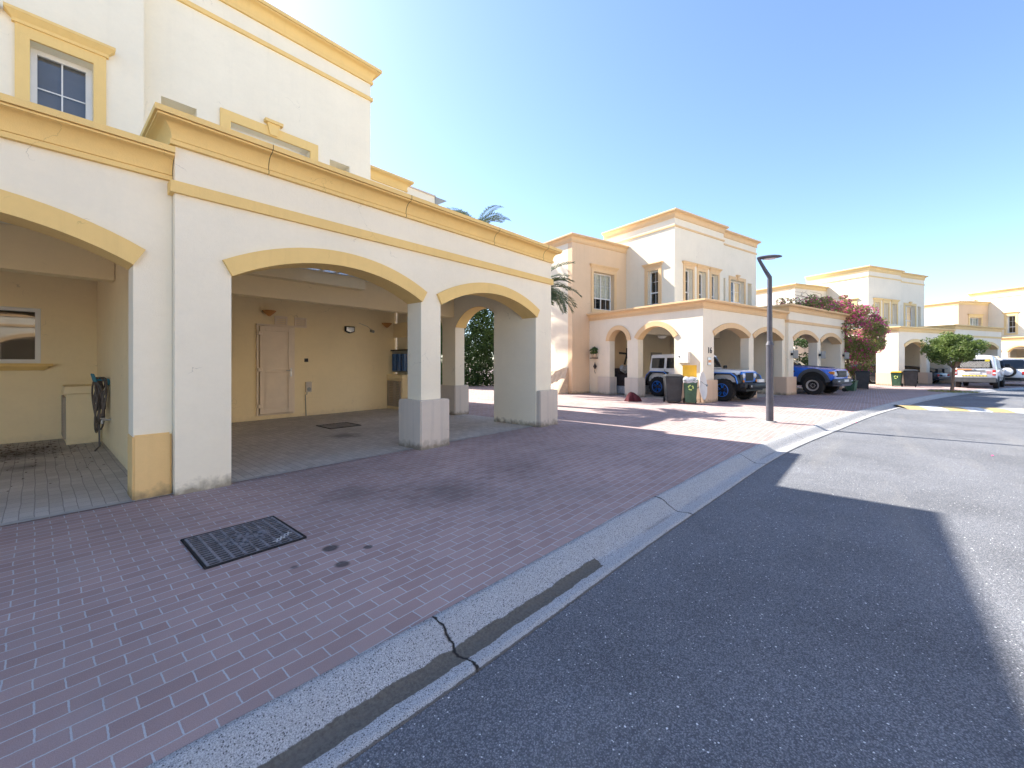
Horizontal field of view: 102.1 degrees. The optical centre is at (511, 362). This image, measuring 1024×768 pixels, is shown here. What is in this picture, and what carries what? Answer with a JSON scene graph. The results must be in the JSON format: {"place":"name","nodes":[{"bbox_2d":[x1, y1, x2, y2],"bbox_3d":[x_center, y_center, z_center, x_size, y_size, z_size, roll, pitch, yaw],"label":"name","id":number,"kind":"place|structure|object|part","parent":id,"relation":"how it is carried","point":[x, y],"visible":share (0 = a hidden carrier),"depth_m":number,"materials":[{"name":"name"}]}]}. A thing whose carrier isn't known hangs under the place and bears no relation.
{"place":"outdoors","nodes":[
{"label":"outdoors","id":0,"kind":"place"},
{"bbox_2d":[0,408,526,523],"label":"carport floor","id":1,"kind":"structure","parent":0,"point":[264,447],"depth_m":6.69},
{"bbox_2d":[0,441,104,486],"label":"leaf litter","id":2,"kind":"object","parent":1,"relation":"on","point":[35,453],"visible":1,"depth_m":6.95,"materials":[{"name":"brown plant"}]},
{"bbox_2d":[316,422,360,428],"bbox_3d":[-4.134,1.503,9.881,0.750,0.042,0.758,0,0,41],"label":"manhole cover","id":3,"kind":"object","parent":1,"relation":"in","point":[338,425],"visible":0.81,"depth_m":9.86,"materials":[{"name":"grey metal"}]},
{"bbox_2d":[0,369,1023,767],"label":"pavement","id":4,"kind":"structure","parent":0,"point":[134,635],"depth_m":3.13,"materials":[{"name":"brick"}]},
{"bbox_2d":[180,516,306,569],"bbox_3d":[-2.279,1.507,3.522,0.760,0.047,0.728,0,0,41],"label":"manhole cover","id":5,"kind":"object","parent":4,"relation":"on","point":[211,549],"visible":0.97,"depth_m":3.47,"materials":[{"name":"metal"}]},
{"bbox_2d":[0,426,532,525],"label":"carport threshold","id":6,"kind":"object","parent":4,"relation":"on","point":[57,514],"depth_m":5.30,"materials":[{"name":"concrete"}]},
{"bbox_2d":[0,0,561,500],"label":"villa","id":7,"kind":"object","parent":4,"relation":"on","point":[214,224],"visible":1,"depth_m":6.96,"materials":[{"name":"beige paint"}]},
{"bbox_2d":[0,306,40,362],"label":"window","id":8,"kind":"structure","parent":7,"relation":"in","point":[20,328],"depth_m":8.06,"materials":[{"name":"white plastic"}]},
{"bbox_2d":[30,47,91,120],"bbox_3d":[-6.886,-3.841,6.338,0.090,1.587,0.640,0,0,41],"label":"window","id":9,"kind":"structure","parent":7,"relation":"in","point":[56,83],"depth_m":6.32,"materials":[{"name":"white plastic"}]},
{"bbox_2d":[91,374,109,450],"bbox_3d":[-7.130,0.838,7.160,0.677,1.315,0.218,0,0,41],"label":"garden hose","id":10,"kind":"object","parent":7,"relation":"attached to","point":[99,399],"visible":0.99,"depth_m":7.01,"materials":[{"name":"black rubber"}]},
{"bbox_2d":[100,418,110,423],"bbox_3d":[-6.783,0.963,6.937,0.100,0.095,0.160,0,0,41],"label":"water tap","id":11,"kind":"object","parent":7,"relation":"attached to","point":[105,419],"visible":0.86,"depth_m":6.89,"materials":[{"name":"silver metal"}]},
{"bbox_2d":[231,127,305,155],"bbox_3d":[-5.166,-3.800,8.784,0.060,1.806,1.510,0,0,41],"label":"window","id":12,"kind":"structure","parent":7,"relation":"in","point":[234,129],"depth_m":8.74,"materials":[{"name":"white plastic"}]},
{"bbox_2d":[256,323,294,415],"bbox_3d":[-6.311,0.176,11.096,0.143,2.419,0.940,0,0,41],"label":"door","id":13,"kind":"structure","parent":7,"relation":"in","point":[275,346],"depth_m":11.09,"materials":[{"name":"beige paint"}]},
{"bbox_2d":[441,308,493,385],"bbox_3d":[-2.549,-1.456,27.242,7.938,6.695,2.018,0,0,-4],"label":"hedge","id":14,"kind":"object","parent":4,"relation":"on","point":[474,358],"visible":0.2,"depth_m":26.87,"materials":[{"name":"green plant"}]},
{"bbox_2d":[445,204,510,222],"bbox_3d":[-1.843,-3.485,22.567,4.010,9.979,4.462,0,0,41],"label":"palm tree","id":15,"kind":"object","parent":4,"relation":"on","point":[490,218],"visible":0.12,"depth_m":22.27,"materials":[{"name":"green plant"}]},
{"bbox_2d":[551,368,567,393],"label":"wall","id":16,"kind":"structure","parent":4,"relation":"on","point":[559,380],"depth_m":20.10,"materials":[{"name":"beige paint"}]},
{"bbox_2d":[551,261,581,312],"bbox_3d":[0.942,-1.059,15.023,3.148,5.118,3.198,0,0,41],"label":"palm tree","id":17,"kind":"object","parent":4,"relation":"on","point":[556,295],"visible":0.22,"depth_m":14.75,"materials":[{"name":"green plant"}]},
{"bbox_2d":[663,374,683,401],"bbox_3d":[6.109,0.960,15.725,0.660,1.080,0.800,0,0,11],"label":"wheelie bin","id":18,"kind":"object","parent":4,"relation":"on","point":[673,384],"visible":1,"depth_m":15.41,"materials":[{"name":"grey plastic"}]},
{"bbox_2d":[683,365,697,402],"bbox_3d":[6.580,0.788,15.288,0.527,1.424,0.655,0,0,19],"label":"wheelie bin","id":19,"kind":"object","parent":4,"relation":"on","point":[690,380],"visible":1,"depth_m":15.08,"materials":[{"name":"green plastic"}]},
{"bbox_2d":[544,208,849,402],"bbox_3d":[9.359,-2.880,24.066,15.820,8.860,12.210,0,0,-35],"label":"villa","id":20,"kind":"object","parent":4,"relation":"on","point":[679,284],"visible":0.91,"depth_m":20.33,"materials":[{"name":"beige paint"}]},
{"bbox_2d":[589,346,597,358],"bbox_3d":[3.974,-0.526,20.108,0.399,0.612,0.536,0,0,-35],"label":"wall planter","id":21,"kind":"object","parent":20,"relation":"attached to","point":[593,353],"visible":1,"depth_m":20.03,"materials":[{"name":"green plastic"}]},
{"bbox_2d":[594,273,610,310],"bbox_3d":[4.417,-3.640,21.488,1.900,2.280,0.520,0,0,-35],"label":"window","id":22,"kind":"structure","parent":20,"relation":"in","point":[602,283],"depth_m":21.51,"materials":[{"name":"white plastic"}]},
{"bbox_2d":[650,271,657,304],"bbox_3d":[7.433,-3.775,20.969,0.520,2.110,1.040,0,0,-35],"label":"window","id":23,"kind":"structure","parent":20,"relation":"in","point":[655,273],"depth_m":21.31,"materials":[{"name":"white plastic"}]},
{"bbox_2d":[686,272,701,299],"bbox_3d":[9.399,-3.840,21.422,1.050,1.980,0.520,0,0,-35],"label":"window","id":24,"kind":"structure","parent":20,"relation":"in","point":[700,274],"depth_m":21.39,"materials":[{"name":"white plastic"}]},
{"bbox_2d":[697,371,707,399],"bbox_3d":[6.941,0.824,15.193,0.458,1.039,1.040,0,0,39],"label":"satellite dish","id":25,"kind":"object","parent":20,"relation":"attached to","point":[703,385],"visible":0.97,"depth_m":15.28,"materials":[{"name":"white metal"}]},
{"bbox_2d":[699,275,713,298],"bbox_3d":[10.348,-3.840,22.081,1.040,1.980,0.520,0,0,-35],"label":"window","id":26,"kind":"structure","parent":20,"relation":"in","point":[699,275],"depth_m":22.05,"materials":[{"name":"white plastic"}]},
{"bbox_2d":[731,281,739,302],"bbox_3d":[12.610,-3.800,24.039,1.910,2.200,0.520,0,0,-35],"label":"window","id":27,"kind":"structure","parent":20,"relation":"in","point":[732,282],"depth_m":24.23,"materials":[{"name":"white plastic"}]},
{"bbox_2d":[617,387,804,398],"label":"carport floor","id":28,"kind":"structure","parent":4,"relation":"on","point":[799,390],"depth_m":19.07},
{"bbox_2d":[615,365,650,393],"bbox_3d":[5.934,0.728,20.197,2.020,1.445,0.820,0,0,-35],"label":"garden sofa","id":29,"kind":"object","parent":28,"relation":"on","point":[621,373],"visible":0.36,"depth_m":19.80,"materials":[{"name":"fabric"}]},
{"bbox_2d":[645,354,765,400],"bbox_3d":[8.236,0.555,17.827,2.040,1.911,4.700,0,0,-35],"label":"off road car","id":30,"kind":"object","parent":28,"relation":"on","point":[741,384],"visible":0.53,"depth_m":16.60,"materials":[{"name":"white paint"}]},
{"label":"side window","id":31,"kind":"part","parent":30,"relation":"part of","materials":[{"name":"black glass"}]},
{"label":"side window","id":32,"kind":"part","parent":30,"relation":"part of","materials":[{"name":"black glass"}]},
{"bbox_2d":[794,362,852,394],"bbox_3d":[14.069,0.520,21.699,2.500,1.981,5.690,0,0,-35],"label":"pickup truck","id":33,"kind":"object","parent":28,"relation":"on","point":[813,380],"visible":0.55,"depth_m":19.62,"materials":[{"name":"blue paint"}]},
{"bbox_2d":[757,255,781,422],"bbox_3d":[6.534,-0.608,10.502,0.379,4.255,0.582,0,0,65],"label":"street lamp","id":34,"kind":"object","parent":4,"relation":"on","point":[769,386],"visible":0.98,"depth_m":10.45,"materials":[{"name":"paint"}]},
{"bbox_2d":[794,338,807,364],"bbox_3d":[19.397,-0.364,27.997,3.033,3.739,1.963,0,0,-35],"label":"garden bush","id":35,"kind":"object","parent":4,"relation":"on","point":[799,342],"visible":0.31,"depth_m":27.37,"materials":[{"name":"green plant"}]},
{"bbox_2d":[775,288,891,378],"bbox_3d":[18.481,-1.250,23.176,10.048,5.529,3.099,0,0,-35],"label":"bougainvillea","id":36,"kind":"object","parent":4,"relation":"on","point":[867,340],"visible":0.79,"depth_m":23.53,"materials":[{"name":"green plant"}]},
{"bbox_2d":[854,371,869,388],"bbox_3d":[19.971,0.970,23.621,0.660,1.060,0.820,0,0,35],"label":"wheelie bin","id":37,"kind":"object","parent":4,"relation":"on","point":[862,377],"visible":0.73,"depth_m":23.35,"materials":[{"name":"grey plastic"}]},
{"bbox_2d":[756,265,1005,385],"bbox_3d":[29.239,-2.880,35.086,15.820,8.860,12.130,0,0,-23],"label":"villa","id":38,"kind":"object","parent":4,"relation":"on","point":[896,296],"visible":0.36,"depth_m":32.01,"materials":[{"name":"beige paint"}]},
{"bbox_2d":[905,306,911,326],"bbox_3d":[32.519,-3.800,34.143,1.510,1.806,0.060,0,0,-23],"label":"window","id":39,"kind":"structure","parent":38,"relation":"in","point":[910,313],"depth_m":34.39,"materials":[{"name":"white plastic"}]},
{"bbox_2d":[891,371,902,386],"bbox_3d":[24.548,1.010,26.416,0.670,0.980,0.540,0,0,-39],"label":"wheelie bin","id":40,"kind":"object","parent":4,"relation":"on","point":[896,378],"visible":1,"depth_m":26.24,"materials":[{"name":"green plastic"}]},
{"bbox_2d":[901,369,918,386],"bbox_3d":[25.187,0.950,26.221,0.720,1.100,0.820,0,0,36],"label":"wheelie bin","id":41,"kind":"object","parent":4,"relation":"on","point":[909,377],"visible":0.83,"depth_m":25.97,"materials":[{"name":"grey plastic"}]},
{"bbox_2d":[927,389,979,392],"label":"grass","id":42,"kind":"structure","parent":4,"relation":"on","point":[948,391],"depth_m":21.42,"materials":[{"name":"green plant"}]},
{"bbox_2d":[920,331,991,391],"bbox_3d":[23.171,-0.083,21.617,2.460,3.261,2.532,0,0,12],"label":"round tree","id":43,"kind":"object","parent":4,"relation":"on","point":[943,348],"visible":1,"depth_m":21.42,"materials":[{"name":"green plant"}]},
{"bbox_2d":[924,286,1023,357],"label":"villa","id":44,"kind":"object","parent":4,"relation":"on","point":[1003,308],"visible":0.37,"depth_m":41.47,"materials":[{"name":"beige paint"}]},
{"bbox_2d":[959,296,974,300],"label":"water tank","id":45,"kind":"object","parent":44,"relation":"on","point":[966,298],"visible":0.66,"depth_m":43.06,"materials":[{"name":"white plastic"}]},
{"bbox_2d":[970,318,977,325],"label":"window","id":46,"kind":"structure","parent":44,"relation":"in","point":[973,321],"depth_m":42.10,"materials":[{"name":"white plastic"}]},
{"bbox_2d":[1008,316,1014,332],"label":"window","id":47,"kind":"structure","parent":44,"relation":"in","point":[1011,319],"depth_m":40.75,"materials":[{"name":"white plastic"}]},
{"bbox_2d":[955,355,1010,388],"bbox_3d":[29.090,0.515,25.737,4.790,1.970,2.240,0,0,-36],"label":"van","id":48,"kind":"object","parent":4,"relation":"on","point":[984,369],"visible":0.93,"depth_m":24.32,"materials":[{"name":"white paint"}]},
{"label":"rear window","id":49,"kind":"part","parent":48,"relation":"part of","materials":[{"name":"grey glass"}]},
{"bbox_2d":[989,358,1023,384],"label":"parked car","id":50,"kind":"object","parent":4,"relation":"on","point":[1014,372],"visible":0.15,"depth_m":26.76,"materials":[{"name":"white paint"}]},
{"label":"rear window","id":51,"kind":"part","parent":50,"relation":"part of","materials":[{"name":"black glass"}]},
{"bbox_2d":[624,392,641,401],"bbox_3d":[4.741,1.315,16.298,0.629,0.361,0.727,0,0,41],"label":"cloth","id":52,"kind":"object","parent":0,"point":[632,397],"visible":1,"depth_m":16.11,"materials":[{"name":"red fabric"}]},
{"bbox_2d":[265,0,1023,362],"label":"sky","id":53,"kind":"structure","parent":0,"point":[830,135],"materials":[{"name":"blue"}]},
{"bbox_2d":[342,390,1023,767],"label":"road","id":54,"kind":"structure","parent":0,"point":[850,596],"depth_m":2.42,"materials":[{"name":"grey asphalt"}]},
{"bbox_2d":[145,387,1023,767],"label":"kerb","id":55,"kind":"structure","parent":54,"relation":"on","point":[347,711],"depth_m":2.26,"materials":[{"name":"concrete"}]},
{"bbox_2d":[898,405,1023,412],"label":"speed hump","id":56,"kind":"object","parent":54,"relation":"on","point":[971,409],"visible":0.99,"depth_m":13.96,"materials":[{"name":"yellow paint"}]},
{"bbox_2d":[842,380,857,391],"bbox_3d":[17.731,1.190,21.721,0.500,0.620,0.618,0,0,-35],"label":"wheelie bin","id":57,"kind":"object","parent":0,"point":[853,387],"visible":0.72,"depth_m":21.54,"materials":[{"name":"green plastic"}]},
{"bbox_2d":[850,364,875,383],"bbox_3d":[26.089,0.775,31.079,2.171,1.450,4.590,0,0,-23],"label":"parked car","id":58,"kind":"object","parent":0,"point":[872,379],"visible":0.15,"depth_m":29.61,"materials":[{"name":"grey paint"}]},
{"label":"side window","id":59,"kind":"part","parent":58,"relation":"part of","materials":[{"name":"glass"}]},
{"bbox_2d":[905,366,949,383],"bbox_3d":[29.497,0.850,31.108,2.171,1.300,4.490,0,0,-23],"label":"parked car","id":60,"kind":"object","parent":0,"point":[937,375],"visible":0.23,"depth_m":29.27,"materials":[{"name":"grey paint"}]},
{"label":"side window","id":61,"kind":"part","parent":60,"relation":"part of","materials":[{"name":"glass"}]},
{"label":"rear window","id":62,"kind":"part","parent":60,"relation":"part of","materials":[{"name":"glass"}]}
]}

